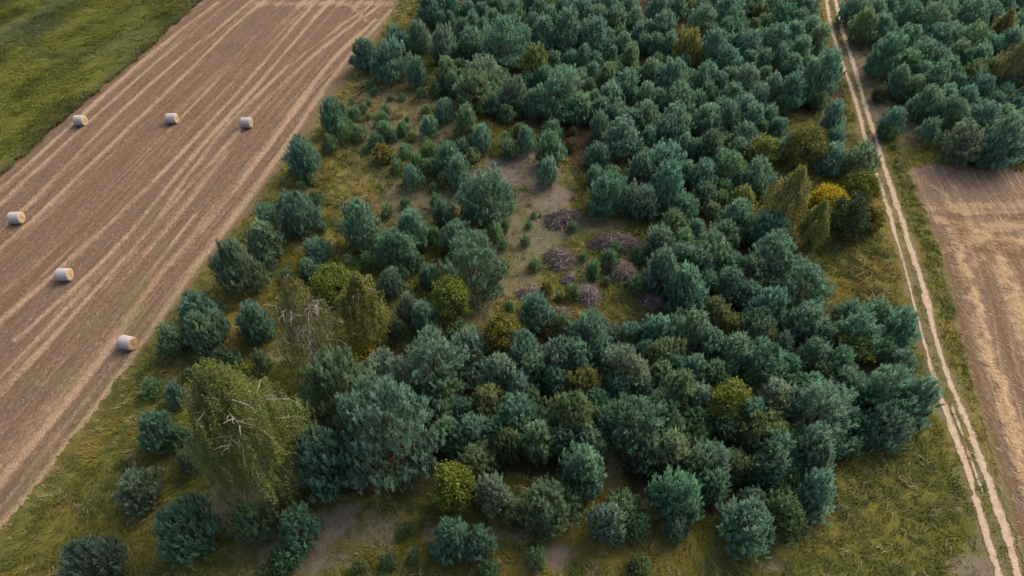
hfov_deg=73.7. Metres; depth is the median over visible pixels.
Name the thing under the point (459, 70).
pine sapling
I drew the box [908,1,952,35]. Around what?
pine tree
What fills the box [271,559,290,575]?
pine sapling
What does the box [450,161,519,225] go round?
pine tree
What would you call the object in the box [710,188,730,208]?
pine sapling
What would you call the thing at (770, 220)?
pine tree
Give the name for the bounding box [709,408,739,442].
pine tree
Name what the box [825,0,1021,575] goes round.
dirt track
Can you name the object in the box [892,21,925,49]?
pine tree
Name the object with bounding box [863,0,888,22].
pine tree
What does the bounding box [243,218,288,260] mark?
pine tree
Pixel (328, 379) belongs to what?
pine tree
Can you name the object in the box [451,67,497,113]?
pine tree
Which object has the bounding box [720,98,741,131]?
pine tree
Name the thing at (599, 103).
pine tree
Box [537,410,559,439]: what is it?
pine tree
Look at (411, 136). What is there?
broadleaf bush
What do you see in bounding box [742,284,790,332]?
pine tree
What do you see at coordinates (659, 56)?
pine sapling
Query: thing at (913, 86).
pine tree
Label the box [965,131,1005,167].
pine tree
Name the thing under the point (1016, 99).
pine tree
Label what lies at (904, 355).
pine tree
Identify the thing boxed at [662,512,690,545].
pine tree
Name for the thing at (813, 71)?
pine tree
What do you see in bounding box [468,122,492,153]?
pine tree
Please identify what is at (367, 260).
pine sapling
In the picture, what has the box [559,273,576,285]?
brush pile
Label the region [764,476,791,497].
pine sapling
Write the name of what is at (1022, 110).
pine tree
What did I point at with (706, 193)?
pine tree
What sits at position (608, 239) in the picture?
brush pile
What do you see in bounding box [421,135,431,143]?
pine sapling
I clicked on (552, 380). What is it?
pine tree
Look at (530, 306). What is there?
pine tree
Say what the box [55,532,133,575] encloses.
pine tree
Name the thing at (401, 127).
pine sapling
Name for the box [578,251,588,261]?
pine sapling
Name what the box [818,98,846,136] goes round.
pine tree
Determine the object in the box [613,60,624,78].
pine sapling
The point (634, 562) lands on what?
pine sapling
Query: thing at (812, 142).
broadleaf tree
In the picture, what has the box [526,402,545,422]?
pine sapling
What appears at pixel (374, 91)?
pine sapling
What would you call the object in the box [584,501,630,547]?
pine tree
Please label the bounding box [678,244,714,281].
pine tree
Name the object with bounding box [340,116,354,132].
pine sapling
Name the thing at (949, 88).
pine tree
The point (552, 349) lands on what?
pine tree
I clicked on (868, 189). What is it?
broadleaf bush
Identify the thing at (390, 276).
pine tree
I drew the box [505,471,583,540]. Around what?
pine tree
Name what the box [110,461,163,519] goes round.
pine tree
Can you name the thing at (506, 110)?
pine sapling
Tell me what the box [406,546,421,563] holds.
pine sapling
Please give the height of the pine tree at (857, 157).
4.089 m
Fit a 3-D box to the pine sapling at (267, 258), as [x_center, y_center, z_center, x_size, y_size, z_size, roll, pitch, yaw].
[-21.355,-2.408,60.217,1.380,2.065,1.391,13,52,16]
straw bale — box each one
[7,212,24,223]
[54,268,73,280]
[72,115,87,125]
[117,335,137,350]
[165,113,178,123]
[240,117,252,127]
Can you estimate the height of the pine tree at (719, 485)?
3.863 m
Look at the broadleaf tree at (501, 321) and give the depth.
52.04 m
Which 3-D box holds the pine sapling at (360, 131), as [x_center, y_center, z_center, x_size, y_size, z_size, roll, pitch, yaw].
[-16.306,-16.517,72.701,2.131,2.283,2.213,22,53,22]
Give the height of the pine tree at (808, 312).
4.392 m
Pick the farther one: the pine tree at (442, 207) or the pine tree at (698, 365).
the pine tree at (442, 207)
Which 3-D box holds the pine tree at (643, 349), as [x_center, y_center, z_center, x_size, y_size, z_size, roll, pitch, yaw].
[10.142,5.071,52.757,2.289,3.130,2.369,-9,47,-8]
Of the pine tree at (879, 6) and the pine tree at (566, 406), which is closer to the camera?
the pine tree at (566, 406)
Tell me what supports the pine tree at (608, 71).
on the ground at (546, 202)
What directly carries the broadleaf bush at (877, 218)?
on the ground at (546, 202)
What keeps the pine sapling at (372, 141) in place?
on the ground at (546, 202)
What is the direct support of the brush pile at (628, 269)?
on the ground at (546, 202)
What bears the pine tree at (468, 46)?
on the ground at (546, 202)
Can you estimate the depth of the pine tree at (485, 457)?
45.99 m
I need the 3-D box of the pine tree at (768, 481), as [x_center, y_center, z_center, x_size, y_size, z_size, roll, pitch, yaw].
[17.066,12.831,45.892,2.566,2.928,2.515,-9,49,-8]
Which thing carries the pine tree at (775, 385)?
on the ground at (546, 202)
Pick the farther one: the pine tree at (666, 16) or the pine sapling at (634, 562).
the pine tree at (666, 16)
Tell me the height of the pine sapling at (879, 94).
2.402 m
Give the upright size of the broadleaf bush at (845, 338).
3.271 m
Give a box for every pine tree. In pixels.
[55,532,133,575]
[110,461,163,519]
[136,408,177,454]
[150,491,223,567]
[155,320,189,357]
[162,380,189,409]
[173,289,225,338]
[176,444,202,474]
[183,309,224,357]
[207,234,273,297]
[207,307,230,337]
[221,495,280,543]
[233,298,276,346]
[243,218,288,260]
[274,188,323,239]
[276,501,325,554]
[280,131,321,180]
[284,342,384,453]
[284,421,368,503]
[301,235,333,263]
[318,95,346,134]
[333,371,445,494]
[335,196,382,251]
[348,36,379,72]
[363,345,415,407]
[369,32,411,84]
[369,227,418,275]
[376,265,405,298]
[385,23,409,51]
[385,314,406,343]
[394,206,431,250]
[394,290,416,322]
[404,18,433,54]
[404,53,427,87]
[404,324,488,411]
[409,298,439,334]
[413,0,442,27]
[417,367,464,404]
[427,515,473,566]
[428,21,457,63]
[428,414,460,455]
[429,396,458,423]
[430,195,455,227]
[433,228,509,307]
[434,0,449,19]
[434,55,459,90]
[434,139,459,175]
[438,217,477,255]
[444,395,476,421]
[446,152,473,192]
[446,410,495,459]
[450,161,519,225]
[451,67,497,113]
[451,323,489,367]
[452,101,478,143]
[455,437,500,489]
[456,22,485,61]
[457,52,508,95]
[461,523,499,565]
[467,382,503,426]
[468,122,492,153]
[471,469,514,520]
[472,351,519,397]
[477,13,533,69]
[479,414,514,451]
[480,38,512,69]
[490,425,523,464]
[495,390,541,446]
[497,327,539,371]
[499,73,527,111]
[503,366,534,412]
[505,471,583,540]
[517,40,548,80]
[517,289,554,333]
[518,348,547,389]
[518,417,559,469]
[521,0,535,10]
[529,12,557,55]
[531,64,551,89]
[534,128,567,167]
[535,64,584,122]
[536,155,557,186]
[536,362,573,400]
[537,334,581,384]
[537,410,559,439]
[541,388,601,447]
[543,421,582,463]
[545,62,587,102]
[550,2,585,56]
[556,336,598,383]
[556,440,607,502]
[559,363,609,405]
[561,0,593,26]
[563,89,594,127]
[564,305,616,362]
[564,422,607,456]
[577,13,613,54]
[584,385,612,421]
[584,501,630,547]
[586,169,632,221]
[587,3,611,27]
[587,340,619,373]
[588,109,609,141]
[591,95,612,120]
[591,404,621,445]
[594,60,618,87]
[594,340,652,396]
[597,79,627,117]
[600,114,644,159]
[601,0,620,14]
[602,392,682,473]
[603,1,631,31]
[603,484,644,529]
[604,373,633,405]
[609,66,642,105]
[611,320,649,347]
[618,40,639,69]
[622,178,661,220]
[624,149,655,194]
[626,98,658,128]
[627,370,656,404]
[627,434,667,477]
[631,312,680,344]
[631,338,655,364]
[633,80,659,107]
[638,384,680,423]
[639,56,661,85]
[641,336,692,377]
[642,221,677,259]
[642,242,677,299]
[644,137,689,183]
[644,465,704,525]
[645,356,678,394]
[646,427,690,474]
[647,8,678,39]
[647,158,686,212]
[648,114,682,144]
[651,55,694,93]
[654,100,697,141]
[654,368,699,416]
[655,206,688,237]
[660,77,697,115]
[660,284,698,325]
[660,413,695,443]
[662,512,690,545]
[663,259,709,312]
[663,353,687,386]
[665,190,699,222]
[666,240,694,274]
[668,304,716,356]
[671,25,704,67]
[672,447,709,486]
[673,225,695,246]
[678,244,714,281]
[678,352,709,392]
[680,436,738,487]
[681,380,712,414]
[686,3,719,35]
[689,157,718,193]
[690,103,716,135]
[690,180,717,208]
[690,325,728,363]
[691,57,725,93]
[692,226,734,276]
[694,127,726,162]
[695,357,732,392]
[697,25,728,63]
[697,463,732,505]
[700,294,733,328]
[705,217,742,249]
[708,330,756,378]
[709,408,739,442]
[711,39,747,77]
[713,0,745,24]
[713,148,747,185]
[713,247,746,277]
[713,264,747,303]
[713,494,775,562]
[714,196,752,226]
[718,3,749,33]
[718,15,737,37]
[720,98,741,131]
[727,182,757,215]
[727,396,768,429]
[728,451,755,485]
[729,62,761,90]
[729,403,797,467]
[730,24,762,57]
[731,277,765,312]
[732,92,757,120]
[732,168,754,190]
[733,335,794,391]
[735,304,778,347]
[736,154,777,195]
[736,212,764,246]
[736,484,765,510]
[737,251,771,287]
[739,101,764,131]
[740,450,774,485]
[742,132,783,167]
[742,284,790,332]
[745,225,803,282]
[745,426,806,485]
[745,466,785,496]
[746,82,769,108]
[746,208,796,249]
[750,374,795,424]
[759,22,794,52]
[762,484,809,548]
[763,69,784,104]
[763,350,807,378]
[770,0,798,25]
[770,329,794,353]
[771,394,804,427]
[772,69,808,109]
[777,254,837,313]
[779,298,829,347]
[782,376,863,462]
[783,18,809,46]
[787,419,837,479]
[788,34,814,59]
[790,333,833,372]
[791,370,826,397]
[791,466,838,525]
[793,53,828,103]
[797,14,822,44]
[805,21,833,56]
[805,317,837,347]
[808,45,847,101]
[810,141,847,177]
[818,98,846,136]
[826,363,860,397]
[827,340,858,384]
[830,421,846,453]
[831,298,862,328]
[832,304,886,361]
[838,362,927,436]
[841,138,882,178]
[842,410,878,448]
[844,5,879,45]
[850,401,916,454]
[852,381,883,414]
[862,294,894,333]
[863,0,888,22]
[863,26,912,79]
[865,11,898,44]
[874,304,922,348]
[875,105,908,136]
[883,345,919,376]
[884,60,912,99]
[886,369,948,431]
[889,48,923,78]
[890,0,907,9]
[891,0,930,29]
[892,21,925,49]
[895,73,928,102]
[903,33,940,68]
[904,83,945,122]
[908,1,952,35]
[908,59,931,80]
[910,58,953,100]
[921,42,950,67]
[923,22,948,42]
[924,94,971,133]
[927,82,958,117]
[928,0,958,20]
[930,19,968,49]
[933,52,962,80]
[936,116,985,167]
[945,20,996,60]
[945,37,971,67]
[951,0,992,36]
[955,83,980,116]
[958,57,991,83]
[960,67,999,104]
[960,97,1002,134]
[961,41,994,72]
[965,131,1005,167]
[972,0,1005,26]
[975,32,1006,58]
[975,108,1023,170]
[985,53,1005,76]
[987,12,1019,26]
[994,25,1023,58]
[994,102,1016,130]
[1001,91,1023,112]
[1003,107,1023,140]
[1005,67,1023,96]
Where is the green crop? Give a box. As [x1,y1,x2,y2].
[0,0,199,173]
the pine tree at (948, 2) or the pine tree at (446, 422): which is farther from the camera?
the pine tree at (948, 2)
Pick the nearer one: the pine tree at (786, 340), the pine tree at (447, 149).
the pine tree at (786, 340)
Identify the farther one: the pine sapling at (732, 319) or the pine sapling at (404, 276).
the pine sapling at (404, 276)
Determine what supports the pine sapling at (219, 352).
on the ground at (546, 202)
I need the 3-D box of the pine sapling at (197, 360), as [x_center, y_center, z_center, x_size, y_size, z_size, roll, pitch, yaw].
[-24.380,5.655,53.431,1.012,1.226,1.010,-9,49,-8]
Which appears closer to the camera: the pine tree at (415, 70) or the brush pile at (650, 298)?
the brush pile at (650, 298)
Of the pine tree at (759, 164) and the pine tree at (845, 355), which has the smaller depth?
the pine tree at (845, 355)
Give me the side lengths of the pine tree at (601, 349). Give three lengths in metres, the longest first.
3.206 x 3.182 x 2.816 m
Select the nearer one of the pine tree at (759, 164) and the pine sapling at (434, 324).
the pine sapling at (434, 324)
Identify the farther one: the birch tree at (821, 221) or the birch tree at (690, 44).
the birch tree at (690, 44)
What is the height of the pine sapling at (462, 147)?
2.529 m
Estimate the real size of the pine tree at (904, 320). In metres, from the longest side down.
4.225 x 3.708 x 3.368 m
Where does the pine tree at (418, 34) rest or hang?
on the ground at (546, 202)
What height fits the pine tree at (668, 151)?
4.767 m
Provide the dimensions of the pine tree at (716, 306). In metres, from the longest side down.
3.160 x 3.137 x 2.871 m
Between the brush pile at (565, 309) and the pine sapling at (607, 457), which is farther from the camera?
the brush pile at (565, 309)
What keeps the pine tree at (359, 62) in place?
on the ground at (546, 202)
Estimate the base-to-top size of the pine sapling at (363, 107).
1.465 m
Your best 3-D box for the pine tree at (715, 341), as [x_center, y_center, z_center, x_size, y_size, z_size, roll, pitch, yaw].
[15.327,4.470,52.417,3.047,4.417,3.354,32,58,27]
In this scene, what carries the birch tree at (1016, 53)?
on the ground at (546, 202)
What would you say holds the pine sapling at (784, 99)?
on the ground at (546, 202)
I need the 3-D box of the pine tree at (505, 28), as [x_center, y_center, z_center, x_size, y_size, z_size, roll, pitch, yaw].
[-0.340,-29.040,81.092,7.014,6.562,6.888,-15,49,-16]
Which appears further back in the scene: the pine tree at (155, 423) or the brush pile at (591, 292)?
the brush pile at (591, 292)
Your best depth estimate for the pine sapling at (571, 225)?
63.38 m
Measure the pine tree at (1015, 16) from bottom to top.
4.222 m
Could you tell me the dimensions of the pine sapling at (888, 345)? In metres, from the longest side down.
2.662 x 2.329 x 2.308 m
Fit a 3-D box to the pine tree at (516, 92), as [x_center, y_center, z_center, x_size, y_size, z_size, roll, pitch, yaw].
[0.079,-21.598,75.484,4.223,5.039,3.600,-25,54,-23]
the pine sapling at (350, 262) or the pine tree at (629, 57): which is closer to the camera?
the pine sapling at (350, 262)
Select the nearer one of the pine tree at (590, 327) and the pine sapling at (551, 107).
the pine tree at (590, 327)
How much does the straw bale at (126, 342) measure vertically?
1.082 m
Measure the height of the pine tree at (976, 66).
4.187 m
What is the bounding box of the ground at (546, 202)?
[0,0,1023,575]
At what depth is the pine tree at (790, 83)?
75.33 m
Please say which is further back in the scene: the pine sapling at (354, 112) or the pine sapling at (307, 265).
the pine sapling at (354, 112)
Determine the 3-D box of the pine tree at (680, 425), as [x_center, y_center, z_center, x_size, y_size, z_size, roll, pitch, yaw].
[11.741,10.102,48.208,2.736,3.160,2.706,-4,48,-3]
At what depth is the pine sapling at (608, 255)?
59.76 m
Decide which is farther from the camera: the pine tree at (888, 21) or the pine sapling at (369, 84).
the pine tree at (888, 21)
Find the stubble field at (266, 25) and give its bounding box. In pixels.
[0,0,400,529]
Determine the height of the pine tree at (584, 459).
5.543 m
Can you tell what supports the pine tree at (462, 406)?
on the ground at (546, 202)
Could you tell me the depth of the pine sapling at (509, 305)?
56.86 m
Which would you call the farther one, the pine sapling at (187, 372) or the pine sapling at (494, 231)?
the pine sapling at (494, 231)
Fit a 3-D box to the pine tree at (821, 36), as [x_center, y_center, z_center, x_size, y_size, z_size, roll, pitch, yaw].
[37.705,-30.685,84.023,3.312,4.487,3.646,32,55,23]
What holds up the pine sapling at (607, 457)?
on the ground at (546, 202)
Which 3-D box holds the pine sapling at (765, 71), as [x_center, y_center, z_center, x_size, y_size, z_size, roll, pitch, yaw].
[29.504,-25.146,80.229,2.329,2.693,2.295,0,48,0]
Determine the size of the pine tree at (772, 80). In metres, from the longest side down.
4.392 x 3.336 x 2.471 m
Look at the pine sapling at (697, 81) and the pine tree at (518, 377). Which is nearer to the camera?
the pine tree at (518, 377)
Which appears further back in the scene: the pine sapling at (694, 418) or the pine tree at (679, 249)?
the pine tree at (679, 249)
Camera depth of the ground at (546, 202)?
50.01 m
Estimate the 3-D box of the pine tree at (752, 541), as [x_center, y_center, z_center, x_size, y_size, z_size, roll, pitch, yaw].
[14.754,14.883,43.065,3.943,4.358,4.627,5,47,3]
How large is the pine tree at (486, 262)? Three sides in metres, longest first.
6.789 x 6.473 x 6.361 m
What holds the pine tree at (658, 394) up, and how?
on the ground at (546, 202)
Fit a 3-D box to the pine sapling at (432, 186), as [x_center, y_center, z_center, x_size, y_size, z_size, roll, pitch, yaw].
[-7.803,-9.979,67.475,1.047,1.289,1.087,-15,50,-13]
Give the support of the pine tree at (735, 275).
on the ground at (546, 202)
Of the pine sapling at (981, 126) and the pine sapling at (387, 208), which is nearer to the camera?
the pine sapling at (387, 208)
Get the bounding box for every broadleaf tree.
[423,459,477,516]
[427,273,474,328]
[480,307,522,356]
[782,121,832,168]
[828,190,873,240]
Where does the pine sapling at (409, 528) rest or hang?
on the ground at (546, 202)
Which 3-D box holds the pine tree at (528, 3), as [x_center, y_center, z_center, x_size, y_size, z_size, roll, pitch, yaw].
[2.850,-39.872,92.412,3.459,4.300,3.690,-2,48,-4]
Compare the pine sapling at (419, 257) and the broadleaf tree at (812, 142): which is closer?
the pine sapling at (419, 257)
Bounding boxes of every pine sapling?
[141,374,164,401]
[167,423,195,449]
[181,367,193,382]
[194,354,206,365]
[210,346,229,365]
[222,349,241,368]
[250,347,273,372]
[255,558,278,575]
[261,252,277,269]
[269,538,307,575]
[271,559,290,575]
[281,268,293,282]
[295,179,306,190]
[298,256,323,281]
[305,171,318,185]
[307,189,325,207]
[318,221,327,231]
[320,133,339,153]
[336,120,351,142]
[338,252,357,269]
[339,100,347,112]
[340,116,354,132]
[344,106,361,122]
[349,97,354,104]
[350,122,368,142]
[351,558,367,575]
[358,102,368,114]
[358,249,375,272]
[360,143,370,153]
[364,81,374,88]
[365,98,372,105]
[367,129,385,149]
[370,86,379,96]
[374,108,389,123]
[375,119,391,140]
[379,551,398,569]
[380,103,391,114]
[380,202,394,216]
[386,128,397,143]
[387,93,393,100]
[388,152,394,162]
[389,157,404,175]
[393,262,409,282]
[396,120,410,136]
[396,143,413,159]
[398,93,405,101]
[398,520,415,537]
[400,196,410,208]
[404,249,425,270]
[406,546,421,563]
[409,153,425,168]
[416,85,426,97]
[416,320,444,340]
[419,139,437,158]
[420,156,439,177]
[421,104,429,114]
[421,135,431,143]
[427,224,441,247]
[428,79,443,97]
[429,180,437,193]
[429,190,440,207]
[438,169,448,187]
[445,317,469,342]
[445,439,464,461]
[448,354,476,382]
[452,40,466,58]
[453,56,466,71]
[455,137,469,157]
[456,66,464,79]
[464,146,480,163]
[474,473,488,492]
[480,558,503,575]
[488,220,504,241]
[497,103,516,123]
[497,238,509,251]
[498,67,510,83]
[498,136,518,159]
[500,130,509,140]
[500,218,510,232]
[504,299,514,311]
[506,11,521,26]
[511,121,526,138]
[513,100,526,118]
[520,235,530,247]
[523,545,547,570]
[524,220,532,228]
[526,386,544,406]
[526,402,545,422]
[527,256,541,271]
[530,211,536,218]
[531,532,549,550]
[538,98,558,120]
[544,0,555,13]
[546,311,571,337]
[554,290,562,301]
[564,282,580,301]
[565,136,578,153]
[565,220,579,233]
[568,125,577,137]
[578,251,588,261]
[581,75,597,91]
[584,257,600,281]
[585,105,596,124]
[590,439,613,462]
[597,247,621,272]
[599,165,621,175]
[602,276,610,286]
[610,240,624,259]
[613,25,626,35]
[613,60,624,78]
[613,389,634,413]
[622,510,651,546]
[624,276,636,290]
[625,552,654,575]
[627,273,647,296]
[628,245,647,265]
[632,145,647,160]
[634,66,647,86]
[635,147,655,165]
[640,109,662,128]
[651,51,665,65]
[674,432,698,449]
[678,402,714,434]
[688,119,696,134]
[688,423,714,448]
[689,76,702,90]
[701,199,721,218]
[710,177,725,190]
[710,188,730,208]
[711,372,733,394]
[714,311,742,338]
[716,177,733,200]
[718,130,732,147]
[725,421,754,450]
[729,446,746,465]
[742,148,754,165]
[744,85,755,93]
[746,17,764,32]
[748,383,767,397]
[749,184,766,203]
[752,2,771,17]
[754,117,770,135]
[757,65,772,83]
[757,326,776,344]
[758,11,775,31]
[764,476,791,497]
[765,370,793,382]
[771,92,791,115]
[773,306,797,331]
[783,422,803,446]
[783,452,806,476]
[784,467,803,496]
[789,376,806,400]
[802,237,813,252]
[807,89,830,110]
[811,359,840,380]
[840,396,858,407]
[840,434,862,460]
[867,333,898,363]
[871,84,888,102]
[878,122,899,140]
[891,143,897,150]
[970,117,988,135]
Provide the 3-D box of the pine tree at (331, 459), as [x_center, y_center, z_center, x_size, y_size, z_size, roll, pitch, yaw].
[-12.490,11.342,44.364,5.125,7.274,4.728,11,49,10]
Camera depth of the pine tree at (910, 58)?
79.03 m
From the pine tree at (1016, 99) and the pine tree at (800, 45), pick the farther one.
the pine tree at (800, 45)
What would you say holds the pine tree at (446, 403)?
on the ground at (546, 202)
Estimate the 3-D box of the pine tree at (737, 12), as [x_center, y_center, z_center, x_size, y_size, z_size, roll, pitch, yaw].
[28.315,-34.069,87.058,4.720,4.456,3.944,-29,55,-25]
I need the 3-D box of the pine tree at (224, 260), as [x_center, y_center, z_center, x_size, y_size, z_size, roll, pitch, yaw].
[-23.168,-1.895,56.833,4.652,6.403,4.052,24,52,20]
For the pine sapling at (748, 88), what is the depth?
77.31 m
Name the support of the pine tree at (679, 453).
on the ground at (546, 202)
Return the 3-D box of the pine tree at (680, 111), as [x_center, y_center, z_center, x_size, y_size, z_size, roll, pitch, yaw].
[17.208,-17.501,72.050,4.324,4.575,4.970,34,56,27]
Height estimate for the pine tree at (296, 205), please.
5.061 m
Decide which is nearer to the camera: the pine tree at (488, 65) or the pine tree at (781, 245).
the pine tree at (781, 245)
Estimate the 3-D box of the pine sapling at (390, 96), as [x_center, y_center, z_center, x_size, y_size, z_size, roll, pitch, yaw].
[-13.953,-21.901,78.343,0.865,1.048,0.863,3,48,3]
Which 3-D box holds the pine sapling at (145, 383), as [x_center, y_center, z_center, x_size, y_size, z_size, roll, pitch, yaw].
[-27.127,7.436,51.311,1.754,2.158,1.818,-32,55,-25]
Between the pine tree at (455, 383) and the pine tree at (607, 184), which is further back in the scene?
the pine tree at (607, 184)
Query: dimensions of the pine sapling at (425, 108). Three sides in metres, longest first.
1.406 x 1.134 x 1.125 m
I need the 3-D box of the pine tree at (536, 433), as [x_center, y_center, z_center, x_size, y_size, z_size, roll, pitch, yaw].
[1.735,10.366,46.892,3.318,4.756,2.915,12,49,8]
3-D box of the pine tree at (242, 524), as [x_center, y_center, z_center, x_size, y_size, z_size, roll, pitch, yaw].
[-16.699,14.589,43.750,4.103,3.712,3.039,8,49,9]
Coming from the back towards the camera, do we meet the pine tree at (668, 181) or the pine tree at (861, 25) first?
the pine tree at (861, 25)
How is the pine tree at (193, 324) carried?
on the ground at (546, 202)
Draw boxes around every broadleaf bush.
[309,260,355,305]
[344,337,376,366]
[371,142,394,165]
[406,132,417,142]
[540,280,553,298]
[686,0,694,13]
[707,375,754,425]
[805,182,850,217]
[832,325,877,363]
[839,166,884,202]
[857,203,886,234]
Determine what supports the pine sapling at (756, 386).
on the ground at (546, 202)
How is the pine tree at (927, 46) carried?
on the ground at (546, 202)
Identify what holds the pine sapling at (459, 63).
on the ground at (546, 202)
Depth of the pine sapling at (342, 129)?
72.23 m
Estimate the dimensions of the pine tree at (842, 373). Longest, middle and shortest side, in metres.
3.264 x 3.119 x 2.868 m
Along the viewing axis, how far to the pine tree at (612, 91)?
74.87 m
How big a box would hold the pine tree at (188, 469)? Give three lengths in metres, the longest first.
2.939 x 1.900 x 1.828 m
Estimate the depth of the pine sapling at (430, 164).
68.45 m
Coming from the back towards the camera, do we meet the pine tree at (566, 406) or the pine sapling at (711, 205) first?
the pine sapling at (711, 205)
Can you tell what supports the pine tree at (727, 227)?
on the ground at (546, 202)
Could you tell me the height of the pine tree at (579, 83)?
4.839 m
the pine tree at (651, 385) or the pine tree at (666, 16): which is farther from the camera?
the pine tree at (666, 16)
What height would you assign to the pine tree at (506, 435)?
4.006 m
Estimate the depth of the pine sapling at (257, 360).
52.39 m
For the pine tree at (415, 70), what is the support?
on the ground at (546, 202)
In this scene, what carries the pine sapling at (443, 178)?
on the ground at (546, 202)
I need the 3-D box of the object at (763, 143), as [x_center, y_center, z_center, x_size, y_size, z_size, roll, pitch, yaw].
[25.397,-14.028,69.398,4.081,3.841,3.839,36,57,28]
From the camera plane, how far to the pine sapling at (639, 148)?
70.14 m
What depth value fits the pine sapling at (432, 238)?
61.61 m
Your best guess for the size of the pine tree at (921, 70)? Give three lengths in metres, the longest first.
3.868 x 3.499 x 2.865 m
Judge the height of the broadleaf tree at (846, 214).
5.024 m
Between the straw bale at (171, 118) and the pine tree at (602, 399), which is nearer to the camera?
the pine tree at (602, 399)
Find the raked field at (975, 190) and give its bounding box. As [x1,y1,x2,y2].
[905,164,1023,567]
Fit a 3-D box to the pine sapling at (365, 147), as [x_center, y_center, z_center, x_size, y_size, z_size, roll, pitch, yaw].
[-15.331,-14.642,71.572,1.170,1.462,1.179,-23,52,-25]
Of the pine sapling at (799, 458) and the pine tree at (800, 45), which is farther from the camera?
the pine tree at (800, 45)
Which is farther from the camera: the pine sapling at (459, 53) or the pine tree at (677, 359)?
the pine sapling at (459, 53)
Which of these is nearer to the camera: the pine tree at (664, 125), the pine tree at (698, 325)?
the pine tree at (698, 325)
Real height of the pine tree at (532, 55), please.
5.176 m
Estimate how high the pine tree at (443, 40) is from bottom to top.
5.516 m
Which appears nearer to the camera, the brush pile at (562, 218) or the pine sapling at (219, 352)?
the pine sapling at (219, 352)
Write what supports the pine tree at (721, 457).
on the ground at (546, 202)
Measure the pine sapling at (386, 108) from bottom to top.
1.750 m
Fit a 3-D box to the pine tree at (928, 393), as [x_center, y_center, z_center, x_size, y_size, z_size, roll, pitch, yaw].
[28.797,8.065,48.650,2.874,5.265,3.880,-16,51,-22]
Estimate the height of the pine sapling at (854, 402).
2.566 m
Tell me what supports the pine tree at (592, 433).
on the ground at (546, 202)
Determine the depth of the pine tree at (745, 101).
73.98 m
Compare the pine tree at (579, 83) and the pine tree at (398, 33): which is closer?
the pine tree at (579, 83)
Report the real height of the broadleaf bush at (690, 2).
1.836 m
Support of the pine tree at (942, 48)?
on the ground at (546, 202)
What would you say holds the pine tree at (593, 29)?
on the ground at (546, 202)
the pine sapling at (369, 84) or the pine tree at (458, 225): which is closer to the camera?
the pine tree at (458, 225)
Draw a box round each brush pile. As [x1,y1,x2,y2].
[514,287,540,299]
[540,206,586,231]
[541,247,579,271]
[551,305,576,318]
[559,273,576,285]
[570,281,604,308]
[585,231,648,258]
[606,259,639,286]
[638,291,666,314]
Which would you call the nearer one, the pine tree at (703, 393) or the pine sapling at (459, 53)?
the pine tree at (703, 393)
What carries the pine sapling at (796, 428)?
on the ground at (546, 202)
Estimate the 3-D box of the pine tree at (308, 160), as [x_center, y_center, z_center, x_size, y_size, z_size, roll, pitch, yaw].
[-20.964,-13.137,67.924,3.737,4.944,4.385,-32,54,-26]
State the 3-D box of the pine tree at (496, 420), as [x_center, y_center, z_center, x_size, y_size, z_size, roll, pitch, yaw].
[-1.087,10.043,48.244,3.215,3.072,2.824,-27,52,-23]
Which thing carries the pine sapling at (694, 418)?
on the ground at (546, 202)
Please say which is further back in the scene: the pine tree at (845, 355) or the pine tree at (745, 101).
the pine tree at (745, 101)
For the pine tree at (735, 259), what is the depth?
58.07 m
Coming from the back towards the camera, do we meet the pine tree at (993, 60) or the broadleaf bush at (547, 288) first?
the pine tree at (993, 60)
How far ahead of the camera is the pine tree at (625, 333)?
53.55 m
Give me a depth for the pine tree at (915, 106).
74.01 m
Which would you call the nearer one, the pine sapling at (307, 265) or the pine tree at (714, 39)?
the pine sapling at (307, 265)
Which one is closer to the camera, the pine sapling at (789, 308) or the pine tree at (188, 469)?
the pine tree at (188, 469)
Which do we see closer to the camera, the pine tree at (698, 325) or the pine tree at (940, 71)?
the pine tree at (698, 325)
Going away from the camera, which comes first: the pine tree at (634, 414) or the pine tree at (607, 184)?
the pine tree at (634, 414)
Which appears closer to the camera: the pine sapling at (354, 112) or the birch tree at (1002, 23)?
the pine sapling at (354, 112)
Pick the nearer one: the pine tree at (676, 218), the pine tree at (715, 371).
the pine tree at (715, 371)
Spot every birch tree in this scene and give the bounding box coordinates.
[172,353,322,525]
[261,271,348,381]
[334,271,393,351]
[758,164,813,234]
[794,198,829,251]
[987,7,1016,37]
[990,42,1023,89]
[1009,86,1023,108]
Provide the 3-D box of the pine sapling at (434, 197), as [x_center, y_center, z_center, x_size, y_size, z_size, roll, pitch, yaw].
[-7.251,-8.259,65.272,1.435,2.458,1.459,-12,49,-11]
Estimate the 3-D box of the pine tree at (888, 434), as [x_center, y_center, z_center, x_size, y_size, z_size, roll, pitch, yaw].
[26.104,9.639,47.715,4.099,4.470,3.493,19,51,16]
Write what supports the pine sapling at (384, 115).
on the ground at (546, 202)
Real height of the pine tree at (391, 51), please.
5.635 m
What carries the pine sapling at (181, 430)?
on the ground at (546, 202)
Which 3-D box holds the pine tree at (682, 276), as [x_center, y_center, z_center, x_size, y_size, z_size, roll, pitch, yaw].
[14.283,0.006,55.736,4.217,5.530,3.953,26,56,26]
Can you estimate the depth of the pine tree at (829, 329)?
53.32 m

